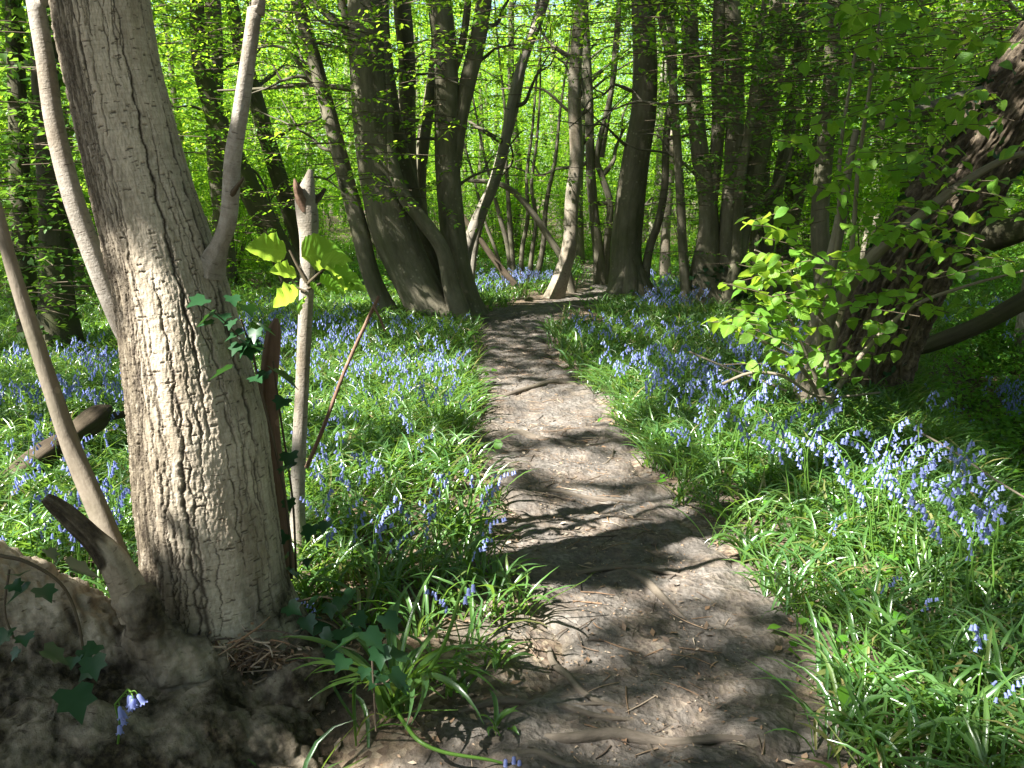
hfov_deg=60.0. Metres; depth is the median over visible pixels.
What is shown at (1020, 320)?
woodland tree
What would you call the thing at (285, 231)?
understorey shrub
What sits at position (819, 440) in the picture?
bluebell
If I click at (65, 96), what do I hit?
woodland tree
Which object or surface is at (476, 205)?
understorey shrub
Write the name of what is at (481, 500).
bluebell
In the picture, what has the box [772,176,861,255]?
understorey shrub
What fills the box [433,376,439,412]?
bluebell
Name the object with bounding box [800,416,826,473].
bluebell
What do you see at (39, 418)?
bluebell
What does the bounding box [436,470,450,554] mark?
bluebell
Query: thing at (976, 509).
bluebell
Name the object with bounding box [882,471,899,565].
bluebell
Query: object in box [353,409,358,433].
bluebell
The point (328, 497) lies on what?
bluebell
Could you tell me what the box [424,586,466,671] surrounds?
bluebell
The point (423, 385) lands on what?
bluebell
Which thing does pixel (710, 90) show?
woodland tree
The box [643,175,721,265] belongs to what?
understorey shrub
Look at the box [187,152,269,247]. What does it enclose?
understorey shrub
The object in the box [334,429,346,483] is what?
bluebell
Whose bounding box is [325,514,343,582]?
bluebell
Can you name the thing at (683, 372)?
bluebell
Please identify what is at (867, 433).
bluebell
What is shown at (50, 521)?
bluebell
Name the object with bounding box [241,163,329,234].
understorey shrub
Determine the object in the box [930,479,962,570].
bluebell
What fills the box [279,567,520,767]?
bluebell clump
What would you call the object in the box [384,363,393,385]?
bluebell
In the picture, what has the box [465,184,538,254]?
understorey shrub
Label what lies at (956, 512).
bluebell
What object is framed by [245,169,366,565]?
broken sapling
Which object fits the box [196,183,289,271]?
understorey shrub
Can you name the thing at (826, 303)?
hazel bush
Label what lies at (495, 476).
bluebell
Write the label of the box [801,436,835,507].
bluebell
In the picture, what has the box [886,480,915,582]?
bluebell
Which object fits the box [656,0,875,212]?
woodland tree
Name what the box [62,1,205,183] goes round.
woodland tree
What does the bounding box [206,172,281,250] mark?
understorey shrub
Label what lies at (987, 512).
bluebell
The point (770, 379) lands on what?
bluebell
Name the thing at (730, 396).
bluebell
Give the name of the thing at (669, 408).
bluebell
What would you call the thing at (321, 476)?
bluebell
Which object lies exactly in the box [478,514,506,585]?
bluebell
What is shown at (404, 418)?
bluebell
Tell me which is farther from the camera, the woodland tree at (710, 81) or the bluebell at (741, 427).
the woodland tree at (710, 81)
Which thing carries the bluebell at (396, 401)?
on the ground
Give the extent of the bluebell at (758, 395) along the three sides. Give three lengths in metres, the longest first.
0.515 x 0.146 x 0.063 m
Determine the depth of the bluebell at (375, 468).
3.92 m
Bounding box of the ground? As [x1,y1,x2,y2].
[0,195,1023,767]
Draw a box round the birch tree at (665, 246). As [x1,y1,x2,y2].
[659,1,675,282]
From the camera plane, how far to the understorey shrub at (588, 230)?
23.72 m
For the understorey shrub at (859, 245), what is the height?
2.490 m
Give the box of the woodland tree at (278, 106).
[193,1,328,182]
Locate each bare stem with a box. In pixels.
[689,351,786,391]
[722,371,880,397]
[916,430,1023,497]
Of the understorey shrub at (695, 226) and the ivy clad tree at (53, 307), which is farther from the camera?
the understorey shrub at (695, 226)
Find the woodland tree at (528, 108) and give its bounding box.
[468,11,565,219]
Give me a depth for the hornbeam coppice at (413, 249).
10.50 m
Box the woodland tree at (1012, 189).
[910,0,1023,215]
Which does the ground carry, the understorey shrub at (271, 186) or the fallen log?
the understorey shrub at (271, 186)
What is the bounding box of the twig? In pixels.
[603,448,614,463]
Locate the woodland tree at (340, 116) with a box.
[286,5,398,227]
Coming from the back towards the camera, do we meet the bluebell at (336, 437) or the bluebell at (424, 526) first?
the bluebell at (336, 437)
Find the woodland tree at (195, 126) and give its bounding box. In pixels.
[166,47,231,219]
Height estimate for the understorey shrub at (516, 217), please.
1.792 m
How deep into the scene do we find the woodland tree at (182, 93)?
30.98 m
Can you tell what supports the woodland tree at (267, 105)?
on the ground
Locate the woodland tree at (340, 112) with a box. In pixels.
[296,9,357,219]
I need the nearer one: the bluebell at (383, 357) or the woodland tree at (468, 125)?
the bluebell at (383, 357)
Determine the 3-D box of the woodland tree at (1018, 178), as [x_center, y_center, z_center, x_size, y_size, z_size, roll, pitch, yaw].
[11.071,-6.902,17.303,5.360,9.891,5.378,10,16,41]
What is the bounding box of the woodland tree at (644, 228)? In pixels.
[546,0,745,245]
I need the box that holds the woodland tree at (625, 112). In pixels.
[611,13,708,192]
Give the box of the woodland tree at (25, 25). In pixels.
[0,1,79,209]
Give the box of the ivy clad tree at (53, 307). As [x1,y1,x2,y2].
[0,0,101,354]
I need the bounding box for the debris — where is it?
[208,617,363,685]
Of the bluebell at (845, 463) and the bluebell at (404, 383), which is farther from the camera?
the bluebell at (404, 383)
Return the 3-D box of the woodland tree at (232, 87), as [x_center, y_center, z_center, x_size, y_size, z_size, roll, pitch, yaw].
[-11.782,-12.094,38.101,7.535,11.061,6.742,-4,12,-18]
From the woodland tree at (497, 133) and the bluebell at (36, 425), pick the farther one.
the woodland tree at (497, 133)
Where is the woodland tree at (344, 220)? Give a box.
[296,44,360,225]
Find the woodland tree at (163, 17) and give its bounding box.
[4,0,285,224]
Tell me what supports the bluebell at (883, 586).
on the ground
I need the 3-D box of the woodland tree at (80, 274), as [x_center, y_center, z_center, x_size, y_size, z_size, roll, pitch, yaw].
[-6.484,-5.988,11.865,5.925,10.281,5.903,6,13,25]
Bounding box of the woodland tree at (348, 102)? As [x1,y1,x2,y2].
[326,16,433,193]
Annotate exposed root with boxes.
[457,695,633,721]
[480,727,744,762]
[485,748,628,767]
[496,379,577,398]
[500,428,583,447]
[533,488,637,503]
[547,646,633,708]
[569,565,689,621]
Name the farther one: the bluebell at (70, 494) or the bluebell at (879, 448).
the bluebell at (879, 448)
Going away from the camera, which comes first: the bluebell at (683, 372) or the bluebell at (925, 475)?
the bluebell at (925, 475)
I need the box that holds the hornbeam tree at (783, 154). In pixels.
[707,0,957,301]
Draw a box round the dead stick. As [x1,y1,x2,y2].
[305,296,385,468]
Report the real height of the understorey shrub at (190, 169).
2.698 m
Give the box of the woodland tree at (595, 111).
[542,0,631,224]
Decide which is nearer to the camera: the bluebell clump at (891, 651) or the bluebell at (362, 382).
the bluebell clump at (891, 651)
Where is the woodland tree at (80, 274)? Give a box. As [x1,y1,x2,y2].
[0,0,255,297]
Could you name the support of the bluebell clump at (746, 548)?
on the ground
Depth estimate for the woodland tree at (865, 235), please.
19.04 m
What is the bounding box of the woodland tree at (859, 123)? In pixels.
[805,33,942,191]
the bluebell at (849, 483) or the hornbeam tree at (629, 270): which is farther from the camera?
the hornbeam tree at (629, 270)
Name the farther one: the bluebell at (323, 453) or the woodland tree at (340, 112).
the woodland tree at (340, 112)
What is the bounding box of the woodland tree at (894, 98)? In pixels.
[786,1,1022,219]
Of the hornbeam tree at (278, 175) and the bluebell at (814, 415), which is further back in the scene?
the hornbeam tree at (278, 175)
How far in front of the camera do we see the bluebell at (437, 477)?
3.81 m
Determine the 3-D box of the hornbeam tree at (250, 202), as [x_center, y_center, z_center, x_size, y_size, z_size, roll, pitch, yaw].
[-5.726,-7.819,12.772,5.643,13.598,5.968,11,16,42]
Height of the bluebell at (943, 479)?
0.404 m
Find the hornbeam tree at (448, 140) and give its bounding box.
[402,0,606,317]
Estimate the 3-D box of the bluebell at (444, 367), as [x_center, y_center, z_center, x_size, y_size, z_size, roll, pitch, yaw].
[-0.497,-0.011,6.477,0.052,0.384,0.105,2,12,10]
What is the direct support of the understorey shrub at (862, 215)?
on the ground
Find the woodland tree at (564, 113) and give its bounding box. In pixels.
[521,0,654,238]
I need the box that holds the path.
[473,284,800,767]
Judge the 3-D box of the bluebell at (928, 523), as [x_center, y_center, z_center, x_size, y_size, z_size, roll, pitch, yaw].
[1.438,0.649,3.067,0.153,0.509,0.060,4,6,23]
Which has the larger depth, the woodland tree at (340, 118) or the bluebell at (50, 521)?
the woodland tree at (340, 118)
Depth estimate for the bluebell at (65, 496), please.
3.89 m
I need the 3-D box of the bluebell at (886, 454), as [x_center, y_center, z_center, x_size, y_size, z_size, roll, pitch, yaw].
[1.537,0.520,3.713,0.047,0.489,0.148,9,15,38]
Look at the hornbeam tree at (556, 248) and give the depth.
14.71 m
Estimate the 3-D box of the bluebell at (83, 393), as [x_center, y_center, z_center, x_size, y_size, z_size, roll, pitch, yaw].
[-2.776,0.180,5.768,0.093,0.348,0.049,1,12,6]
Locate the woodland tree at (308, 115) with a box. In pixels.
[184,0,394,231]
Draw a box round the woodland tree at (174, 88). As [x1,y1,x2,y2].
[151,0,267,200]
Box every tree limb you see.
[920,290,1023,354]
[959,209,1023,269]
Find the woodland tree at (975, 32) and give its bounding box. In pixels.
[810,0,1023,222]
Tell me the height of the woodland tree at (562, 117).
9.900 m
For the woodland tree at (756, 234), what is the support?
on the ground
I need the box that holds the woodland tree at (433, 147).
[395,30,473,218]
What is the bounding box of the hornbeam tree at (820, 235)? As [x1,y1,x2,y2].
[629,0,1023,292]
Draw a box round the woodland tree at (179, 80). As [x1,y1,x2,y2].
[76,28,191,147]
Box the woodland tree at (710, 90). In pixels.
[656,0,819,206]
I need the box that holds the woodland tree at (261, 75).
[184,5,332,179]
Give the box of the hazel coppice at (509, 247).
[464,0,573,287]
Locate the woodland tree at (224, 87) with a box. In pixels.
[166,10,278,191]
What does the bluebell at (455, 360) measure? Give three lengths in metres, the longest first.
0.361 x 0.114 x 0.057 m
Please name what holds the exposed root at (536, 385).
on the path
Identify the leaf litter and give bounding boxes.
[318,298,1008,767]
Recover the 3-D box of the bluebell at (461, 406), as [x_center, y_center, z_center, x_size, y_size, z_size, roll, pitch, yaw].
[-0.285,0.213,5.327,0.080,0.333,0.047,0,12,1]
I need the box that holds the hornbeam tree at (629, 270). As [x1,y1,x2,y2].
[541,0,736,306]
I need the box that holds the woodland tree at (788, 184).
[597,0,994,289]
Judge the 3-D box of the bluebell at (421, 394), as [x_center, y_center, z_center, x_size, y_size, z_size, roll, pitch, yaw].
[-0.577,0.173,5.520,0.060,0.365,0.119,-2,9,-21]
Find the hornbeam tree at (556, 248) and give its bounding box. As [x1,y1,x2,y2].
[467,179,576,292]
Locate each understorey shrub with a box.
[0,165,96,263]
[88,148,214,232]
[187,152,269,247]
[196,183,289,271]
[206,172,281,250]
[207,145,330,254]
[207,146,351,271]
[234,200,282,265]
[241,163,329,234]
[250,206,333,243]
[315,186,351,245]
[365,184,437,247]
[426,192,470,230]
[462,184,512,248]
[463,164,562,254]
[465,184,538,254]
[481,195,549,255]
[486,165,586,249]
[486,193,549,250]
[537,188,605,252]
[557,183,615,250]
[559,151,674,249]
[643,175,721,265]
[650,151,722,248]
[670,199,719,254]
[676,207,748,258]
[686,147,810,257]
[687,146,810,248]
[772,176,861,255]
[775,151,886,251]
[796,157,899,269]
[845,150,896,248]
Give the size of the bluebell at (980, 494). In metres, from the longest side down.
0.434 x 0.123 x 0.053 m
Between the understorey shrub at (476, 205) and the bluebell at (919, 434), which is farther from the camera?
the understorey shrub at (476, 205)
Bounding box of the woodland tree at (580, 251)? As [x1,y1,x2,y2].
[481,0,677,263]
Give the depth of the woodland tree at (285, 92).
29.17 m
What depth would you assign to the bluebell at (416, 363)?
6.67 m
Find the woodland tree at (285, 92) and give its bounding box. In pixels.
[226,0,350,205]
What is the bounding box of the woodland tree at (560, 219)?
[474,6,632,235]
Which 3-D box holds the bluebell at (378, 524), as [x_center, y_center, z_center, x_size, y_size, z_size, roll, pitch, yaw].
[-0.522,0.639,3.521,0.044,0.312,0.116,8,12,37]
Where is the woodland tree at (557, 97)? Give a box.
[493,1,627,220]
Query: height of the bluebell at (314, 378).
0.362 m
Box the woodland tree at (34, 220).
[0,3,174,270]
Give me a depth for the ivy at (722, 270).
11.76 m
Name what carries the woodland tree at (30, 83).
on the ground
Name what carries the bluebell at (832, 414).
on the ground
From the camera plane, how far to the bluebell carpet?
7.17 m
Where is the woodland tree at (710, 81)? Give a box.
[683,2,788,200]
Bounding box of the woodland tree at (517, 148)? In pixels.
[416,0,620,253]
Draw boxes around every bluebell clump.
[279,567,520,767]
[422,508,496,547]
[429,662,495,698]
[464,635,533,672]
[465,553,534,590]
[476,688,518,735]
[706,526,778,565]
[791,648,877,696]
[799,682,898,752]
[851,603,940,670]
[896,680,1020,730]
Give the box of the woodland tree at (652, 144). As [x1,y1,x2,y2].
[609,42,705,217]
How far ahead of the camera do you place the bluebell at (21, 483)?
4.03 m
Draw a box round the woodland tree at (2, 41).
[0,0,82,169]
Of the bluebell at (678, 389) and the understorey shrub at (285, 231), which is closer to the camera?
the bluebell at (678, 389)
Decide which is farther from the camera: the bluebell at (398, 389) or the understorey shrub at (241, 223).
the understorey shrub at (241, 223)
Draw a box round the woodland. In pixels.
[22,0,1018,216]
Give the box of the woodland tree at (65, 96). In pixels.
[0,3,169,224]
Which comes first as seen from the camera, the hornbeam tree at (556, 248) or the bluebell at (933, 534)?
the bluebell at (933, 534)
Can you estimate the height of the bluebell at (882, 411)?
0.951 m
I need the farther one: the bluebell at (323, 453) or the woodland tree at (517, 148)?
the woodland tree at (517, 148)
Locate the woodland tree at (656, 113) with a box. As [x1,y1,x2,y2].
[595,3,711,234]
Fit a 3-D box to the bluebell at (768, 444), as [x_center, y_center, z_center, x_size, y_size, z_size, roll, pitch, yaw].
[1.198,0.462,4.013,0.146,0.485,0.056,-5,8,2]
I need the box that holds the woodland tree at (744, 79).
[677,1,824,166]
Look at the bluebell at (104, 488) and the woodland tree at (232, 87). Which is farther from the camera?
the woodland tree at (232, 87)
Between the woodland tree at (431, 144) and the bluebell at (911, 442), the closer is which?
the bluebell at (911, 442)
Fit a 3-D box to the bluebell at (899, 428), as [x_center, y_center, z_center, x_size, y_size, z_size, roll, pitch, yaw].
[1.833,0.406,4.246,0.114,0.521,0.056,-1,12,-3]
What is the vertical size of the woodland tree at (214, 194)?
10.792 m
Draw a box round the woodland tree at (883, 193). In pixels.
[740,0,1023,221]
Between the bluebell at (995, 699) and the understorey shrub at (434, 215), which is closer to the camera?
the bluebell at (995, 699)
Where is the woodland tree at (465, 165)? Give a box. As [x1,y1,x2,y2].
[415,2,533,211]
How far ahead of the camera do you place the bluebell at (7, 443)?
4.53 m
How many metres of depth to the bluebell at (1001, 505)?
3.06 m
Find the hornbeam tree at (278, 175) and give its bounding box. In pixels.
[178,0,388,287]
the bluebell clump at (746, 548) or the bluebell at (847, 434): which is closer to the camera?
the bluebell clump at (746, 548)
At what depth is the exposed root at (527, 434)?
5.67 m
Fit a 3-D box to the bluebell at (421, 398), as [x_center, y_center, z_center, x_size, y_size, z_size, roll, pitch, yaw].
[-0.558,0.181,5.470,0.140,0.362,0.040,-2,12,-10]
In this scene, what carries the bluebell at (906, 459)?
on the ground
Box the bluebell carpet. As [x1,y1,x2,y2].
[0,265,1023,434]
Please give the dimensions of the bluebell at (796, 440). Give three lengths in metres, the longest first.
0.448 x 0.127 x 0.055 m
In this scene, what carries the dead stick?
on the ground
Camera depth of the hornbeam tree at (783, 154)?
12.05 m
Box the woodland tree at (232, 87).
[167,1,312,214]
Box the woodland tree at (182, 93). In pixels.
[79,1,207,189]
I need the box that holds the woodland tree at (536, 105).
[488,21,564,200]
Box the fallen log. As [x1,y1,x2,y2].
[2,404,125,485]
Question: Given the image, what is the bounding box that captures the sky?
[24,0,1023,194]
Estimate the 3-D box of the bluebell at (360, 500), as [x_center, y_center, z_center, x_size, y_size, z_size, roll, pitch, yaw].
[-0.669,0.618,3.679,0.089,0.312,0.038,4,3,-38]
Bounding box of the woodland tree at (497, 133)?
[419,0,548,227]
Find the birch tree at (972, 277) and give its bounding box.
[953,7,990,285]
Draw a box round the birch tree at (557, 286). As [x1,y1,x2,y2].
[500,0,631,298]
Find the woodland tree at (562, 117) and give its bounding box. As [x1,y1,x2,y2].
[521,18,619,223]
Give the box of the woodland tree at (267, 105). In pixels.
[151,0,344,236]
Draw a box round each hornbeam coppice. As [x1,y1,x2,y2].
[152,0,495,323]
[492,0,675,284]
[600,0,903,312]
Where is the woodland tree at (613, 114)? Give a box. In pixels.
[593,20,690,198]
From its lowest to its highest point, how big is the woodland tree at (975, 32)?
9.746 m
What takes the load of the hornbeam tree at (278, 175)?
on the ground
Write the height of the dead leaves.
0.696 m
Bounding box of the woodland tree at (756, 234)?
[606,0,957,294]
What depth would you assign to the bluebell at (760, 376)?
5.76 m
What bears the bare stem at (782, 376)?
attached to the hazel bush at (826, 303)
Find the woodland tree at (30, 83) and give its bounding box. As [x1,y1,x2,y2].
[0,4,84,183]
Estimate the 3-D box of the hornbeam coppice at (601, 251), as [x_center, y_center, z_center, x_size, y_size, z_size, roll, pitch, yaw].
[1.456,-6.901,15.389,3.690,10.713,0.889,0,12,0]
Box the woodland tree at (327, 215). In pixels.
[271,23,356,218]
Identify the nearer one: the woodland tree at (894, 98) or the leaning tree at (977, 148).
the leaning tree at (977, 148)
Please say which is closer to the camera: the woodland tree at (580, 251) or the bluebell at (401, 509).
the bluebell at (401, 509)
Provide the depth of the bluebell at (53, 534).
3.29 m
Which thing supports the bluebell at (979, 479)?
on the ground
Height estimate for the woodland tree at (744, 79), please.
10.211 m
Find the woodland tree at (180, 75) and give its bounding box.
[151,0,227,191]
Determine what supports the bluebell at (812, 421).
on the ground
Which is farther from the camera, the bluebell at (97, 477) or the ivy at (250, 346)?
the bluebell at (97, 477)
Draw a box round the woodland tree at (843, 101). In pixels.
[745,1,950,225]
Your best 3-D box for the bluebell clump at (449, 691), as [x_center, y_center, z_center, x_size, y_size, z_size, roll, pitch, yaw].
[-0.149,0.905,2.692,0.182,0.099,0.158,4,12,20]
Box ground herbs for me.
[0,233,1023,748]
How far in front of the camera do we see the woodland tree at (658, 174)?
23.45 m
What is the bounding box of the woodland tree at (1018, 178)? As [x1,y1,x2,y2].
[950,2,1023,213]
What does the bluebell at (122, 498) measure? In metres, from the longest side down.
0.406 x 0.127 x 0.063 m
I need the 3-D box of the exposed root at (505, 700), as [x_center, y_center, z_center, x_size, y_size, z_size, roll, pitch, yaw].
[0.100,0.982,2.674,0.527,0.054,0.095,0,12,0]
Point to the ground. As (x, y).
(386, 747)
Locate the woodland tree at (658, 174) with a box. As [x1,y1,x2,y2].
[551,0,751,254]
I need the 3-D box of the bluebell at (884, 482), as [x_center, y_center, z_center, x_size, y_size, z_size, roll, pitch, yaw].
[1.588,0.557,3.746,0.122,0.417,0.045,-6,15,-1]
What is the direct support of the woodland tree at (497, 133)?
on the ground
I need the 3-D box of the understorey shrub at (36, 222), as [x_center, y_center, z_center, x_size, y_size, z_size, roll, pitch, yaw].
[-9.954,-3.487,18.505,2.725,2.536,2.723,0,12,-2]
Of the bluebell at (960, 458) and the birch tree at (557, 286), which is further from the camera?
the birch tree at (557, 286)
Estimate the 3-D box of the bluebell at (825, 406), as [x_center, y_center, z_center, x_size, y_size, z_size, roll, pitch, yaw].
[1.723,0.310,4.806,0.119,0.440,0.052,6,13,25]
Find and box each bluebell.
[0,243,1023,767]
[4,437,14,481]
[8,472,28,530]
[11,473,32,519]
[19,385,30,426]
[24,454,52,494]
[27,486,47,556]
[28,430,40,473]
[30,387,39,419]
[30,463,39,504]
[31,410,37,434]
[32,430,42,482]
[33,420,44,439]
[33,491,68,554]
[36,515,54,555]
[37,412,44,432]
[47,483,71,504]
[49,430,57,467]
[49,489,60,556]
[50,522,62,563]
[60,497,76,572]
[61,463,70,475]
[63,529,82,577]
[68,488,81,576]
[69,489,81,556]
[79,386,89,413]
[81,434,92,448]
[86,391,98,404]
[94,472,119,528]
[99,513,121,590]
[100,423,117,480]
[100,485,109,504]
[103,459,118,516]
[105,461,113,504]
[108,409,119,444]
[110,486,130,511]
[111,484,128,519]
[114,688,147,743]
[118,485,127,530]
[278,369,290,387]
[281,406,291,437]
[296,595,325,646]
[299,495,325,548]
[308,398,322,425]
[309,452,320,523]
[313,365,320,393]
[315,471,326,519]
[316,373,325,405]
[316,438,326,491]
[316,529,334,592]
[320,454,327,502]
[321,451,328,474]
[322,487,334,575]
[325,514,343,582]
[328,380,338,407]
[333,449,347,510]
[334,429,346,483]
[335,474,367,525]
[336,404,347,459]
[338,348,347,383]
[342,496,362,542]
[345,372,361,417]
[346,391,358,418]
[350,462,375,518]
[351,451,363,505]
[352,510,365,609]
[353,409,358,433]
[357,368,372,409]
[358,464,382,515]
[359,362,371,388]
[362,450,372,495]
[363,386,386,435]
[370,505,389,570]
[371,455,385,521]
[373,520,394,599]
[375,506,395,537]
[376,361,388,398]
[376,369,388,398]
[381,351,389,377]
[382,529,415,603]
[383,383,393,417]
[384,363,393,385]
[384,394,404,436]
[388,351,400,386]
[388,376,409,415]
[390,371,398,416]
[392,395,398,435]
[393,494,401,549]
[396,505,411,567]
[398,412,412,463]
[401,378,419,406]
[402,372,409,405]
[402,416,414,452]
[405,368,414,417]
[406,371,420,405]
[410,385,429,424]
[412,433,433,492]
[413,342,421,356]
[413,352,423,382]
[414,382,423,428]
[418,378,426,421]
[418,500,438,571]
[421,512,435,591]
[424,385,438,431]
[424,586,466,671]
[428,353,447,381]
[428,487,441,575]
[429,360,433,394]
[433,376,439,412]
[434,472,447,514]
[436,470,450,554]
[438,384,456,437]
[440,358,446,386]
[443,391,452,433]
[446,376,455,426]
[449,350,461,379]
[450,370,460,396]
[458,392,469,432]
[460,349,470,370]
[464,466,473,541]
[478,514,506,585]
[479,484,499,564]
[480,483,489,548]
[482,468,515,525]
[665,427,679,487]
[668,371,684,413]
[668,376,684,412]
[668,396,678,458]
[673,427,696,493]
[675,386,687,412]
[681,426,692,474]
[692,370,718,432]
[694,416,710,472]
[697,404,707,465]
[697,405,710,437]
[698,385,710,407]
[703,422,718,469]
[705,390,711,418]
[716,410,726,475]
[718,381,737,422]
[720,395,741,427]
[725,409,749,503]
[729,393,768,452]
[730,386,766,472]
[731,381,748,428]
[734,409,755,476]
[736,432,756,472]
[745,411,771,470]
[753,361,766,415]
[753,375,777,425]
[757,435,794,527]
[765,418,787,474]
[767,410,800,491]
[775,437,810,522]
[784,431,806,481]
[787,396,816,430]
[788,431,809,517]
[793,408,829,469]
[799,402,843,474]
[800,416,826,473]
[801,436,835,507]
[803,421,828,493]
[806,404,841,474]
[808,426,859,525]
[813,375,834,412]
[816,434,849,554]
[822,401,839,459]
[824,512,846,582]
[828,441,854,549]
[830,386,844,432]
[837,474,875,569]
[841,436,894,535]
[841,459,898,532]
[841,479,872,564]
[860,426,877,472]
[861,435,888,528]
[869,457,892,551]
[871,450,891,560]
[873,575,902,612]
[875,471,899,534]
[880,436,913,499]
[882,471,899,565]
[885,416,909,493]
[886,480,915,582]
[889,459,936,582]
[892,442,922,528]
[894,439,934,526]
[906,456,928,537]
[907,495,940,616]
[909,497,946,628]
[911,470,986,589]
[912,422,922,471]
[917,448,947,516]
[918,473,950,529]
[920,440,948,491]
[921,595,938,647]
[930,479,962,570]
[933,481,956,546]
[935,488,976,619]
[940,490,961,593]
[945,444,962,514]
[948,504,1001,570]
[949,446,985,534]
[949,453,966,514]
[951,469,965,532]
[952,438,974,501]
[953,455,969,506]
[959,500,1007,621]
[964,519,985,626]
[968,620,987,695]
[969,502,1005,621]
[970,672,1023,763]
[971,485,998,569]
[978,482,1004,546]
[979,481,999,546]
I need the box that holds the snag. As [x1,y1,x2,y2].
[260,318,294,575]
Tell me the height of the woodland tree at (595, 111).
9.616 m
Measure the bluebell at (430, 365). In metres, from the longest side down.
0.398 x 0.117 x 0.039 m
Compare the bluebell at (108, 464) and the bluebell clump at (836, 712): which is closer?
the bluebell clump at (836, 712)
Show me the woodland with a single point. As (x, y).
(505, 21)
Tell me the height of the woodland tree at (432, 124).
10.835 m
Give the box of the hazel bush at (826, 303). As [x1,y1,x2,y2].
[701,0,1023,404]
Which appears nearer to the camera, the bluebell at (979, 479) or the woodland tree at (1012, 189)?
the bluebell at (979, 479)
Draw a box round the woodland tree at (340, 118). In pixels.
[255,0,465,249]
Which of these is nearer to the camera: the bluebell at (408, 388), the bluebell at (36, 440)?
the bluebell at (36, 440)
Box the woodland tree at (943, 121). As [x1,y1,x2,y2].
[936,2,1021,212]
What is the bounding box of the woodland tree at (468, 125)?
[416,15,493,200]
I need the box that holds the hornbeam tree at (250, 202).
[170,0,335,286]
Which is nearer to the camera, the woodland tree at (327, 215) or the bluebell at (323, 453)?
the bluebell at (323, 453)
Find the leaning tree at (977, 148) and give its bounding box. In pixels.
[823,21,1023,404]
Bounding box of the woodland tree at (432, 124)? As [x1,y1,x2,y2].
[390,6,483,221]
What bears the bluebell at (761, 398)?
on the ground
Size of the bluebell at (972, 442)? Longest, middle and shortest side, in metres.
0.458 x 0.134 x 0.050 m
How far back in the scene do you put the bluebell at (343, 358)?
6.80 m
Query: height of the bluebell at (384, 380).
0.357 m
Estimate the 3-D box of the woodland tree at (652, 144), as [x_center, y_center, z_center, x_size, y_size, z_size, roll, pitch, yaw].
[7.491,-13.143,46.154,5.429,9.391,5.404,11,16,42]
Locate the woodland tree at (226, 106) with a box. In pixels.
[187,42,284,188]
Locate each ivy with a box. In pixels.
[0,0,86,350]
[0,547,107,724]
[186,293,333,580]
[281,587,367,659]
[331,610,411,731]
[669,264,748,306]
[850,13,1023,387]
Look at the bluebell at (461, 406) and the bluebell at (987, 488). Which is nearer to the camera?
the bluebell at (987, 488)
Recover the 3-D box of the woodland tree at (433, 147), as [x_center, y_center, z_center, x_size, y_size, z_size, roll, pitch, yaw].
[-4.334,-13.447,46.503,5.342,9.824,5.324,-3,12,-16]
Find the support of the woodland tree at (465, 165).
on the ground
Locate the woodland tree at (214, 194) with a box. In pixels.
[26,0,352,285]
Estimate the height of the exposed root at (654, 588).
0.062 m
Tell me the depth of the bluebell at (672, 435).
4.63 m
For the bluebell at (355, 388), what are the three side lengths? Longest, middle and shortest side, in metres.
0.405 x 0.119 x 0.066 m
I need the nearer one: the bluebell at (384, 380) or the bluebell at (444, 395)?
the bluebell at (444, 395)
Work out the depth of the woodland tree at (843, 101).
23.42 m
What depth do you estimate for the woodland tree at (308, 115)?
27.19 m
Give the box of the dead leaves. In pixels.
[8,334,1023,767]
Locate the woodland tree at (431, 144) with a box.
[335,0,499,215]
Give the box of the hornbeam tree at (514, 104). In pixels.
[462,0,766,278]
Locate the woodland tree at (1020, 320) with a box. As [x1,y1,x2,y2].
[800,0,1023,353]
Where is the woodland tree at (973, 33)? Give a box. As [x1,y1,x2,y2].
[892,0,1023,210]
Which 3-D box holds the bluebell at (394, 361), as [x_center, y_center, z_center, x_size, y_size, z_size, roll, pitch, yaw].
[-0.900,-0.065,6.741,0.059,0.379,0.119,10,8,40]
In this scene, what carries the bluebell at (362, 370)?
on the ground
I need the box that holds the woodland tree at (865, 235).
[746,0,1020,258]
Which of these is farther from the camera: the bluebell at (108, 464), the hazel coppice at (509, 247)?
the hazel coppice at (509, 247)
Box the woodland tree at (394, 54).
[262,0,516,259]
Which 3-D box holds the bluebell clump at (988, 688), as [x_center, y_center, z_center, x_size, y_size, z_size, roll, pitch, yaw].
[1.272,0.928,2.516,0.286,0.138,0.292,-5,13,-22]
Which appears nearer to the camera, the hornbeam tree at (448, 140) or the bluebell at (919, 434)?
the bluebell at (919, 434)
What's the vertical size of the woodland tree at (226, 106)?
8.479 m
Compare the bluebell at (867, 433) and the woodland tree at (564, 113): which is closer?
the bluebell at (867, 433)
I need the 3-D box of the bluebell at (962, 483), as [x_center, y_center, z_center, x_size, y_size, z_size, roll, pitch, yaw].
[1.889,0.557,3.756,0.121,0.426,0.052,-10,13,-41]
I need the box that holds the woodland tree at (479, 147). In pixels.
[415,0,553,246]
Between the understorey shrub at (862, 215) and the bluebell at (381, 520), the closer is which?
the bluebell at (381, 520)
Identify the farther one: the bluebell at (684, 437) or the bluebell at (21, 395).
the bluebell at (21, 395)
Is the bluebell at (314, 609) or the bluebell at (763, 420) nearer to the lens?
the bluebell at (314, 609)
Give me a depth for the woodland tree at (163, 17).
17.91 m
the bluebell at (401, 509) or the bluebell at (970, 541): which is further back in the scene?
the bluebell at (401, 509)
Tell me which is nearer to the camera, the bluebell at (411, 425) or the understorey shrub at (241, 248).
the bluebell at (411, 425)
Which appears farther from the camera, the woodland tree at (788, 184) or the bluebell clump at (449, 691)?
the woodland tree at (788, 184)
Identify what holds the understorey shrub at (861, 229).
on the ground

